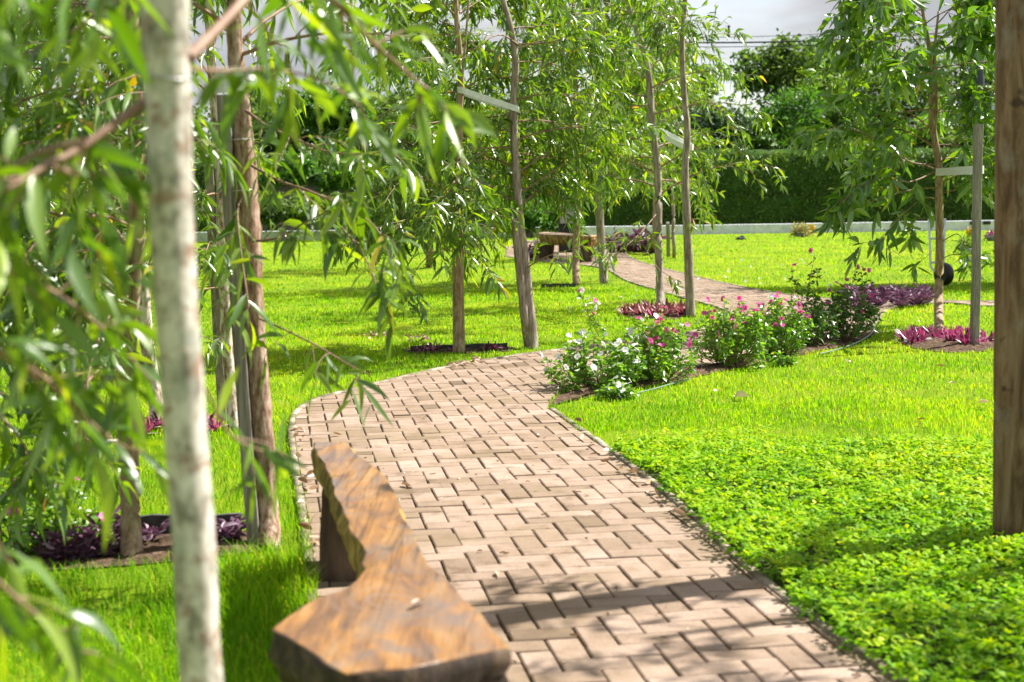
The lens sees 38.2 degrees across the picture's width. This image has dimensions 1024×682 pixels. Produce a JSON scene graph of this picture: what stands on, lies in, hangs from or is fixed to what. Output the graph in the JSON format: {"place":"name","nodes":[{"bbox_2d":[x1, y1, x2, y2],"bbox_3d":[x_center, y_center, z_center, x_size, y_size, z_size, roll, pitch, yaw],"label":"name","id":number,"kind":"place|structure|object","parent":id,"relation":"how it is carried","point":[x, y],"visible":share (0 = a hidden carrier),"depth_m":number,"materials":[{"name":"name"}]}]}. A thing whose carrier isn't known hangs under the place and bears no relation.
{"place":"outdoors","nodes":[
{"label":"outdoors","id":0,"kind":"place"},
{"bbox_2d":[0,0,994,156],"label":"sky","id":1,"kind":"structure","parent":0,"point":[756,17],"materials":[{"name":"white"}]},
{"bbox_2d":[16,146,994,232],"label":"hedge","id":2,"kind":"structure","parent":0,"point":[771,205],"depth_m":46.97,"materials":[{"name":"plant"}]},
{"bbox_2d":[0,66,212,157],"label":"background tree","id":3,"kind":"object","parent":2,"relation":"on","point":[195,109],"visible":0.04,"depth_m":49.21,"materials":[{"name":"green plant"}]},
{"bbox_2d":[222,82,371,156],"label":"background tree","id":4,"kind":"object","parent":2,"relation":"on","point":[267,116],"visible":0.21,"depth_m":50.89,"materials":[{"name":"green plant"}]},
{"bbox_2d":[145,146,994,231],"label":"bank growth","id":5,"kind":"object","parent":2,"relation":"on","point":[954,213],"visible":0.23,"depth_m":46.88,"materials":[{"name":"plant"}]},
{"bbox_2d":[627,58,730,126],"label":"background tree","id":6,"kind":"object","parent":2,"relation":"on","point":[704,78],"visible":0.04,"depth_m":53.86,"materials":[{"name":"green plant"}]},
{"bbox_2d":[677,85,760,149],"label":"shrub","id":7,"kind":"object","parent":2,"relation":"on","point":[715,124],"visible":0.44,"depth_m":49.06,"materials":[{"name":"green plant"}]},
{"bbox_2d":[743,81,835,149],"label":"shrub","id":8,"kind":"object","parent":2,"relation":"on","point":[787,115],"visible":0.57,"depth_m":49.91,"materials":[{"name":"green plant"}]},
{"bbox_2d":[726,28,881,118],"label":"background tree","id":9,"kind":"object","parent":2,"relation":"on","point":[782,66],"visible":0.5,"depth_m":54.71,"materials":[{"name":"green plant"}]},
{"bbox_2d":[740,126,883,149],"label":"shrub","id":10,"kind":"object","parent":2,"relation":"on","point":[766,146],"visible":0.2,"depth_m":49.34,"materials":[{"name":"green plant"}]},
{"bbox_2d":[815,89,887,143],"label":"shrub","id":11,"kind":"object","parent":2,"relation":"on","point":[835,116],"visible":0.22,"depth_m":50.07,"materials":[{"name":"green plant"}]},
{"bbox_2d":[852,28,962,129],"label":"background tree","id":12,"kind":"object","parent":2,"relation":"on","point":[877,82],"visible":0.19,"depth_m":56.58,"materials":[{"name":"green plant"}]},
{"bbox_2d":[866,117,994,148],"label":"shrub","id":13,"kind":"object","parent":2,"relation":"on","point":[949,137],"visible":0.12,"depth_m":50.27,"materials":[{"name":"green plant"}]},
{"bbox_2d":[914,44,994,140],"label":"background tree","id":14,"kind":"object","parent":2,"relation":"on","point":[962,76],"visible":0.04,"depth_m":58.93,"materials":[{"name":"green plant"}]},
{"bbox_2d":[972,30,984,86],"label":"utility pole","id":15,"kind":"object","parent":2,"relation":"on","point":[980,78],"depth_m":56.18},
{"bbox_2d":[515,32,944,42],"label":"power line","id":16,"kind":"object","parent":15,"relation":"attached to","point":[789,41],"visible":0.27,"depth_m":53.87,"materials":[{"name":"grey"}]},
{"bbox_2d":[518,36,951,46],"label":"power line","id":17,"kind":"object","parent":15,"relation":"attached to","point":[768,46],"visible":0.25,"depth_m":53.73,"materials":[{"name":"grey"}]},
{"bbox_2d":[0,230,1021,681],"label":"lawn","id":18,"kind":"structure","parent":0,"point":[774,270],"depth_m":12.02,"materials":[{"name":"plant"}]},
{"bbox_2d":[0,0,145,337],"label":"young tree","id":19,"kind":"object","parent":18,"relation":"on","point":[52,205],"visible":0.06,"depth_m":10.59,"materials":[{"name":"green plant"}]},
{"bbox_2d":[19,188,205,226],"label":"shrub","id":20,"kind":"object","parent":18,"relation":"on","point":[198,205],"visible":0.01,"depth_m":42.71,"materials":[{"name":"green plant"}]},
{"bbox_2d":[0,0,251,555],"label":"young tree","id":21,"kind":"object","parent":18,"relation":"on","point":[49,126],"visible":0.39,"depth_m":4.72,"materials":[{"name":"green plant"}]},
{"bbox_2d":[0,0,261,428],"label":"young tree","id":22,"kind":"object","parent":18,"relation":"on","point":[145,303],"visible":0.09,"depth_m":8.21,"materials":[{"name":"green plant"}]},
{"bbox_2d":[11,531,283,569],"bbox_3d":[-1.351,0.761,5.524,0.990,0.045,0.468,-2,6,-13],"label":"soil bed","id":23,"kind":"object","parent":18,"relation":"on","point":[156,548],"visible":0.32,"depth_m":5.37,"materials":[{"name":"soil"}]},
{"bbox_2d":[30,527,77,559],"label":"purple plant","id":24,"kind":"object","parent":23,"relation":"on","point":[50,548],"visible":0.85,"depth_m":5.34,"materials":[{"name":"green plant"}]},
{"bbox_2d":[0,452,115,560],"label":"flower bush","id":25,"kind":"object","parent":23,"relation":"on","point":[27,526],"visible":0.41,"depth_m":5.44,"materials":[{"name":"green plant"}]},
{"bbox_2d":[35,531,90,560],"bbox_3d":[-1.628,0.736,5.326,0.225,0.120,0.153,-1,3,1],"label":"purple plant","id":26,"kind":"object","parent":23,"relation":"on","point":[51,534],"visible":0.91,"depth_m":5.32,"materials":[{"name":"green plant"}]},
{"bbox_2d":[68,534,102,560],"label":"purple plant","id":27,"kind":"object","parent":23,"relation":"on","point":[82,554],"visible":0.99,"depth_m":5.33,"materials":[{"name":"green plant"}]},
{"bbox_2d":[72,514,113,551],"bbox_3d":[-1.554,0.713,5.490,0.154,0.130,0.227,2,4,-11],"label":"purple plant","id":28,"kind":"object","parent":23,"relation":"on","point":[92,521],"visible":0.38,"depth_m":5.46,"materials":[{"name":"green plant"}]},
{"bbox_2d":[79,538,119,556],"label":"purple plant","id":29,"kind":"object","parent":23,"relation":"on","point":[110,550],"visible":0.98,"depth_m":5.36,"materials":[{"name":"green plant"}]},
{"bbox_2d":[86,524,120,548],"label":"purple plant","id":30,"kind":"object","parent":23,"relation":"on","point":[114,530],"visible":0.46,"depth_m":5.42,"materials":[{"name":"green plant"}]},
{"bbox_2d":[94,515,120,539],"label":"purple plant","id":31,"kind":"object","parent":23,"relation":"on","point":[117,518],"visible":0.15,"depth_m":5.56,"materials":[{"name":"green plant"}]},
{"bbox_2d":[142,519,170,541],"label":"purple plant","id":32,"kind":"object","parent":23,"relation":"on","point":[166,523],"visible":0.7,"depth_m":5.57,"materials":[{"name":"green plant"}]},
{"bbox_2d":[91,512,241,533],"bbox_3d":[-1.344,0.720,5.754,0.576,0.100,0.022,-1,6,-6],"label":"edging board","id":33,"kind":"object","parent":23,"relation":"on","point":[154,520],"visible":0.17,"depth_m":5.74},
{"bbox_2d":[215,518,245,537],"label":"purple plant","id":34,"kind":"object","parent":23,"relation":"on","point":[230,528],"visible":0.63,"depth_m":5.61,"materials":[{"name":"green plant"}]},
{"bbox_2d":[215,516,246,540],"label":"purple plant","id":35,"kind":"object","parent":23,"relation":"on","point":[238,534],"visible":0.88,"depth_m":5.60,"materials":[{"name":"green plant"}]},
{"bbox_2d":[216,95,258,544],"bbox_3d":[-1.005,-0.054,5.509,0.131,1.702,0.117,-1,6,0],"label":"tree stake","id":36,"kind":"object","parent":23,"relation":"on","point":[241,380],"visible":0.46,"depth_m":5.47,"materials":[{"name":"grey wood"}]},
{"bbox_2d":[141,410,162,429],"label":"rosette plant","id":37,"kind":"object","parent":18,"relation":"on","point":[149,423],"visible":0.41,"depth_m":8.30,"materials":[{"name":"pink plant"}]},
{"bbox_2d":[139,2,180,681],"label":"tree stake","id":38,"kind":"object","parent":18,"relation":"on","point":[141,35],"visible":0.16,"depth_m":2.28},
{"bbox_2d":[56,0,362,430],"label":"young tree","id":39,"kind":"object","parent":18,"relation":"on","point":[207,265],"visible":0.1,"depth_m":8.18,"materials":[{"name":"green plant"}]},
{"bbox_2d":[203,164,226,421],"bbox_3d":[-1.689,-0.242,8.428,0.059,1.521,0.382,-1,6,-6],"label":"tree stake","id":40,"kind":"object","parent":18,"relation":"on","point":[219,374],"visible":0.42,"depth_m":8.43,"materials":[{"name":"wood"}]},
{"bbox_2d":[206,417,228,430],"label":"rosette plant","id":41,"kind":"object","parent":18,"relation":"on","point":[214,424],"visible":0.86,"depth_m":8.27,"materials":[{"name":"pink plant"}]},
{"bbox_2d":[38,0,455,550],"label":"young tree","id":42,"kind":"object","parent":18,"relation":"on","point":[245,226],"visible":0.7,"depth_m":5.25,"materials":[{"name":"green plant"}]},
{"bbox_2d":[215,66,246,92],"bbox_3d":[-1.028,-0.956,5.415,0.120,0.101,0.077,-6,8,-41],"label":"tree strap","id":43,"kind":"object","parent":42,"relation":"attached to","point":[223,87],"visible":0.38,"depth_m":5.37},
{"bbox_2d":[0,0,498,681],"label":"foreground tree","id":44,"kind":"object","parent":18,"relation":"on","point":[170,50],"visible":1,"depth_m":2.10,"materials":[{"name":"green plant"}]},
{"bbox_2d":[141,75,191,80],"bbox_3d":[-0.484,-0.367,2.073,0.070,0.007,0.070,-1,6,0],"label":"wire tie","id":45,"kind":"object","parent":44,"relation":"attached to","point":[160,77],"visible":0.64,"depth_m":2.04,"materials":[{"name":"grey"}]},
{"bbox_2d":[258,186,352,240],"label":"shrub","id":46,"kind":"object","parent":18,"relation":"on","point":[295,211],"visible":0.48,"depth_m":42.75,"materials":[{"name":"green plant"}]},
{"bbox_2d":[257,78,378,194],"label":"background tree","id":47,"kind":"object","parent":18,"relation":"on","point":[335,178],"visible":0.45,"depth_m":46.32,"materials":[{"name":"green plant"}]},
{"bbox_2d":[258,167,512,230],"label":"hedge","id":48,"kind":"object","parent":18,"relation":"on","point":[284,188],"depth_m":45.97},
{"bbox_2d":[332,72,472,147],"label":"background tree","id":49,"kind":"object","parent":18,"relation":"on","point":[405,99],"visible":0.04,"depth_m":52.96,"materials":[{"name":"green plant"}]},
{"bbox_2d":[344,8,513,266],"bbox_3d":[-1.373,-3.502,25.724,3.264,4.617,3.270,-1,6,0],"label":"young tree","id":50,"kind":"object","parent":18,"relation":"on","point":[401,102],"visible":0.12,"depth_m":25.64,"materials":[{"name":"green plant"}]},
{"bbox_2d":[404,346,513,352],"bbox_3d":[-0.442,0.064,12.393,0.957,0.038,0.472,-1,6,0],"label":"soil bed","id":51,"kind":"object","parent":18,"relation":"on","point":[471,350],"visible":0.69,"depth_m":12.29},
{"bbox_2d":[307,0,596,353],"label":"young tree","id":52,"kind":"object","parent":51,"relation":"on","point":[453,225],"visible":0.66,"depth_m":11.89,"materials":[{"name":"green plant"}]},
{"bbox_2d":[457,87,518,112],"bbox_3d":[-0.194,-1.980,12.163,0.549,0.210,0.085,-4,6,-25],"label":"tree strap","id":53,"kind":"object","parent":52,"relation":"attached to","point":[483,98],"visible":1,"depth_m":12.13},
{"bbox_2d":[411,343,507,350],"bbox_3d":[-0.443,0.056,12.415,0.816,0.065,0.022,-2,6,-8],"label":"edging board","id":54,"kind":"object","parent":51,"relation":"on","point":[476,345],"visible":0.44,"depth_m":12.42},
{"bbox_2d":[406,189,528,222],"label":"shrub","id":55,"kind":"object","parent":18,"relation":"on","point":[474,217],"depth_m":42.80,"materials":[{"name":"green plant"}]},
{"bbox_2d":[46,220,993,243],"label":"kerb wall","id":56,"kind":"structure","parent":18,"relation":"on","point":[788,228],"depth_m":43.91,"materials":[{"name":"grey concrete"}]},
{"bbox_2d":[511,218,528,347],"bbox_3d":[0.100,-0.463,12.412,0.123,1.133,0.218,4,8,43],"label":"support log","id":57,"kind":"object","parent":18,"relation":"on","point":[520,279],"visible":0.89,"depth_m":12.34,"materials":[{"name":"grey wood"}]},
{"bbox_2d":[376,0,668,349],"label":"young tree","id":58,"kind":"object","parent":18,"relation":"on","point":[581,49],"visible":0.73,"depth_m":12.36,"materials":[{"name":"green plant"}]},
{"bbox_2d":[473,69,603,152],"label":"background tree","id":59,"kind":"object","parent":18,"relation":"on","point":[508,98],"visible":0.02,"depth_m":52.84,"materials":[{"name":"green plant"}]},
{"bbox_2d":[494,192,586,237],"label":"shrub","id":60,"kind":"object","parent":18,"relation":"on","point":[531,219],"visible":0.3,"depth_m":42.71,"materials":[{"name":"green plant"}]},
{"bbox_2d":[541,283,575,287],"bbox_3d":[0.645,-0.766,20.458,0.473,0.066,0.022,-1,6,-2],"label":"edging board","id":61,"kind":"object","parent":18,"relation":"on","point":[558,284],"visible":0.73,"depth_m":20.45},
{"bbox_2d":[469,0,683,284],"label":"young tree","id":62,"kind":"object","parent":18,"relation":"on","point":[575,264],"visible":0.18,"depth_m":20.52,"materials":[{"name":"green plant"}]},
{"bbox_2d":[480,0,724,283],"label":"young tree","id":63,"kind":"object","parent":18,"relation":"on","point":[600,230],"visible":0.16,"depth_m":20.74,"materials":[{"name":"green plant"}]},
{"bbox_2d":[595,375,639,400],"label":"flower bush","id":64,"kind":"object","parent":18,"relation":"on","point":[618,389],"visible":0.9,"depth_m":9.32,"materials":[{"name":"green plant"}]},
{"bbox_2d":[288,240,993,681],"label":"kerb","id":65,"kind":"structure","parent":18,"relation":"on","point":[778,590],"depth_m":6.31,"materials":[{"name":"concrete"}]},
{"bbox_2d":[621,230,663,252],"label":"purple plant","id":66,"kind":"object","parent":18,"relation":"on","point":[645,243],"visible":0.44,"depth_m":30.81,"materials":[{"name":"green plant"}]},
{"bbox_2d":[628,227,670,252],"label":"purple plant","id":67,"kind":"object","parent":18,"relation":"on","point":[637,249],"visible":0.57,"depth_m":30.71,"materials":[{"name":"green plant"}]},
{"bbox_2d":[618,313,685,319],"bbox_3d":[1.498,-0.320,15.893,0.775,0.038,1.748,-1,6,0],"label":"soil bed","id":68,"kind":"object","parent":18,"relation":"on","point":[675,315],"visible":0.24,"depth_m":15.33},
{"bbox_2d":[593,0,751,317],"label":"young tree","id":69,"kind":"object","parent":68,"relation":"on","point":[682,30],"visible":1,"depth_m":15.01,"materials":[{"name":"green plant"}]},
{"bbox_2d":[616,76,694,257],"bbox_3d":[2.679,-3.418,28.313,1.391,3.755,2.324,1,6,21],"label":"young tree","id":70,"kind":"object","parent":18,"relation":"on","point":[672,156],"visible":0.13,"depth_m":28.44,"materials":[{"name":"green plant"}]},
{"bbox_2d":[525,0,787,303],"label":"young tree","id":71,"kind":"object","parent":18,"relation":"on","point":[626,70],"visible":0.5,"depth_m":16.72,"materials":[{"name":"green plant"}]},
{"bbox_2d":[650,126,693,150],"bbox_3d":[1.710,-2.186,15.913,0.095,0.315,1.411,-2,6,-10],"label":"tree strap","id":72,"kind":"object","parent":71,"relation":"attached to","point":[675,140],"visible":0.69,"depth_m":15.79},
{"bbox_2d":[604,44,725,248],"bbox_3d":[2.975,-3.931,29.953,2.724,4.473,3.280,-1,6,0],"label":"young tree","id":73,"kind":"object","parent":18,"relation":"on","point":[709,208],"visible":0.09,"depth_m":29.63,"materials":[{"name":"green plant"}]},
{"bbox_2d":[666,221,669,256],"bbox_3d":[3.067,-1.984,29.035,0.080,0.736,0.629,0,6,7],"label":"tree stake","id":74,"kind":"object","parent":18,"relation":"on","point":[668,238],"visible":0.96,"depth_m":28.99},
{"bbox_2d":[551,328,874,405],"bbox_3d":[1.863,0.119,11.421,0.440,0.057,5.752,3,7,35],"label":"soil bed","id":75,"kind":"object","parent":18,"relation":"on","point":[582,392],"visible":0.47,"depth_m":10.58,"materials":[{"name":"soil"}]},
{"bbox_2d":[540,329,647,391],"bbox_3d":[0.547,0.144,9.787,0.727,0.452,0.541,-1,6,0],"label":"flower bush","id":76,"kind":"object","parent":75,"relation":"on","point":[618,360],"visible":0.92,"depth_m":9.75,"materials":[{"name":"green plant"}]},
{"bbox_2d":[575,287,698,382],"bbox_3d":[0.882,-0.024,10.137,0.775,0.707,0.534,3,7,32],"label":"flower bush","id":77,"kind":"object","parent":75,"relation":"on","point":[660,364],"visible":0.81,"depth_m":10.04,"materials":[{"name":"green plant"}]},
{"bbox_2d":[687,295,777,369],"bbox_3d":[1.630,-0.064,10.903,0.605,0.561,0.593,4,8,42],"label":"flower bush","id":78,"kind":"object","parent":75,"relation":"on","point":[732,342],"visible":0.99,"depth_m":10.84,"materials":[{"name":"green plant"}]},
{"bbox_2d":[742,291,814,355],"bbox_3d":[2.072,-0.128,11.526,0.552,0.524,0.582,3,7,37],"label":"flower bush","id":79,"kind":"object","parent":75,"relation":"on","point":[783,329],"visible":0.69,"depth_m":11.42,"materials":[{"name":"green plant"}]},
{"bbox_2d":[783,248,842,345],"bbox_3d":[2.457,-0.347,12.165,0.508,0.833,0.437,-1,6,0],"label":"flower bush","id":80,"kind":"object","parent":75,"relation":"on","point":[819,318],"visible":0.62,"depth_m":12.15,"materials":[{"name":"green plant"}]},
{"bbox_2d":[814,264,885,341],"bbox_3d":[2.858,-0.317,12.578,0.625,0.667,0.494,1,6,20],"label":"flower bush","id":81,"kind":"object","parent":75,"relation":"on","point":[845,325],"visible":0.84,"depth_m":12.55,"materials":[{"name":"green plant"}]},
{"bbox_2d":[767,350,798,366],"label":"flower bush","id":82,"kind":"object","parent":18,"relation":"on","point":[783,360],"visible":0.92,"depth_m":10.94,"materials":[{"name":"green plant"}]},
{"bbox_2d":[789,221,813,236],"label":"shrub","id":83,"kind":"object","parent":18,"relation":"on","point":[798,229],"visible":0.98,"depth_m":40.14,"materials":[{"name":"beige plant"}]},
{"bbox_2d":[869,287,894,305],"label":"purple plant","id":84,"kind":"object","parent":18,"relation":"on","point":[882,298],"visible":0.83,"depth_m":16.05,"materials":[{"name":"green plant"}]},
{"bbox_2d":[781,0,995,335],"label":"young tree","id":85,"kind":"object","parent":18,"relation":"on","point":[853,45],"visible":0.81,"depth_m":13.06,"materials":[{"name":"green plant"}]},
{"bbox_2d":[889,293,912,307],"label":"purple plant","id":86,"kind":"object","parent":18,"relation":"on","point":[904,301],"visible":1,"depth_m":15.97,"materials":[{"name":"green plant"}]},
{"bbox_2d":[909,296,928,305],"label":"purple plant","id":87,"kind":"object","parent":18,"relation":"on","point":[919,302],"visible":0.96,"depth_m":16.14,"materials":[{"name":"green plant"}]},
{"bbox_2d":[928,218,953,284],"bbox_3d":[5.689,-1.185,19.677,0.301,0.890,0.517,-1,6,0],"label":"hand cart","id":88,"kind":"object","parent":18,"relation":"on","point":[947,276],"visible":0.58,"depth_m":19.60,"materials":[{"name":"black rubber"}]},
{"bbox_2d":[898,336,993,352],"bbox_3d":[3.649,0.004,12.341,0.868,0.057,1.320,3,7,32],"label":"soil bed","id":89,"kind":"object","parent":18,"relation":"on","point":[935,343],"visible":0.66,"depth_m":12.00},
{"bbox_2d":[892,328,921,341],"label":"rosette plant","id":90,"kind":"object","parent":89,"relation":"on","point":[899,333],"visible":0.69,"depth_m":12.47,"materials":[{"name":"pink plant"}]},
{"bbox_2d":[901,332,923,342],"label":"rosette plant","id":91,"kind":"object","parent":89,"relation":"on","point":[909,339],"visible":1,"depth_m":12.30,"materials":[{"name":"pink plant"}]},
{"bbox_2d":[917,324,949,336],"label":"rosette plant","id":92,"kind":"object","parent":89,"relation":"on","point":[938,332],"visible":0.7,"depth_m":12.61,"materials":[{"name":"pink plant"}]},
{"bbox_2d":[939,326,959,341],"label":"rosette plant","id":93,"kind":"object","parent":89,"relation":"on","point":[952,336],"visible":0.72,"depth_m":12.25,"materials":[{"name":"pink plant"}]},
{"bbox_2d":[954,324,986,344],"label":"rosette plant","id":94,"kind":"object","parent":89,"relation":"on","point":[966,340],"visible":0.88,"depth_m":12.07,"materials":[{"name":"pink plant"}]},
{"bbox_2d":[970,124,983,344],"bbox_3d":[3.776,-0.841,12.018,0.082,1.834,0.211,1,6,17],"label":"tree stake","id":95,"kind":"object","parent":89,"relation":"on","point":[976,232],"visible":0.92,"depth_m":11.99,"materials":[{"name":"wood"}]},
{"bbox_2d":[936,166,983,175],"bbox_3d":[3.848,-1.465,12.745,0.095,0.066,1.440,0,6,4],"label":"tree strap","id":96,"kind":"object","parent":95,"relation":"attached to","point":[964,170],"visible":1,"depth_m":12.65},
{"bbox_2d":[952,234,970,254],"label":"shrub","id":97,"kind":"object","parent":18,"relation":"on","point":[966,243],"visible":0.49,"depth_m":28.42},
{"bbox_2d":[295,241,993,681],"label":"path","id":98,"kind":"structure","parent":0,"point":[615,585],"depth_m":5.59,"materials":[{"name":"brick"}]},
{"bbox_2d":[290,421,319,573],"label":"leaf litter","id":99,"kind":"object","parent":98,"relation":"on","point":[312,487],"visible":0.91,"depth_m":6.47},
{"bbox_2d":[268,442,511,681],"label":"log bench","id":100,"kind":"object","parent":98,"relation":"on","point":[372,623],"visible":1,"depth_m":3.06,"materials":[{"name":"wood"}]},
{"bbox_2d":[446,356,484,366],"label":"leaf litter","id":101,"kind":"object","parent":98,"relation":"on","point":[473,360],"visible":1,"depth_m":11.21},
{"bbox_2d":[558,205,572,252],"bbox_3d":[1.200,-2.422,31.917,0.400,1.038,0.375,-1,6,0],"label":"litter bin","id":102,"kind":"object","parent":98,"relation":"on","point":[561,223],"visible":0.23,"depth_m":31.75,"materials":[{"name":"black"}]},
{"bbox_2d":[537,232,596,261],"bbox_3d":[0.929,-1.823,28.727,0.696,0.510,3.329,-3,6,-18],"label":"log bench","id":103,"kind":"object","parent":98,"relation":"on","point":[552,239],"visible":0.76,"depth_m":28.20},
{"bbox_2d":[364,414,857,675],"bbox_3d":[0.029,0.678,6.216,1.259,0.022,5.204,-2,6,-9],"label":"path debris","id":104,"kind":"object","parent":98,"relation":"on","point":[667,555],"visible":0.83,"depth_m":5.66,"materials":[{"name":"brown plant"}]},
{"bbox_2d":[605,232,627,252],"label":"purple plant","id":105,"kind":"object","parent":98,"relation":"on","point":[617,245],"visible":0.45,"depth_m":31.23,"materials":[{"name":"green plant"}]},
{"bbox_2d":[579,431,724,546],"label":"leaf litter","id":106,"kind":"object","parent":98,"relation":"on","point":[648,481],"visible":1,"depth_m":6.57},
{"bbox_2d":[637,460,1023,681],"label":"soil","id":107,"kind":"structure","parent":0,"point":[766,565],"depth_m":5.15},
{"bbox_2d":[608,422,1023,681],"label":"ground cover","id":108,"kind":"object","parent":107,"relation":"on","point":[849,563],"visible":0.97,"depth_m":5.38,"materials":[{"name":"green plant"}]},
{"bbox_2d":[993,0,1023,554],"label":"wooden post","id":109,"kind":"object","parent":107,"relation":"on","point":[1008,435],"visible":0.93,"depth_m":5.21,"materials":[{"name":"wood"}]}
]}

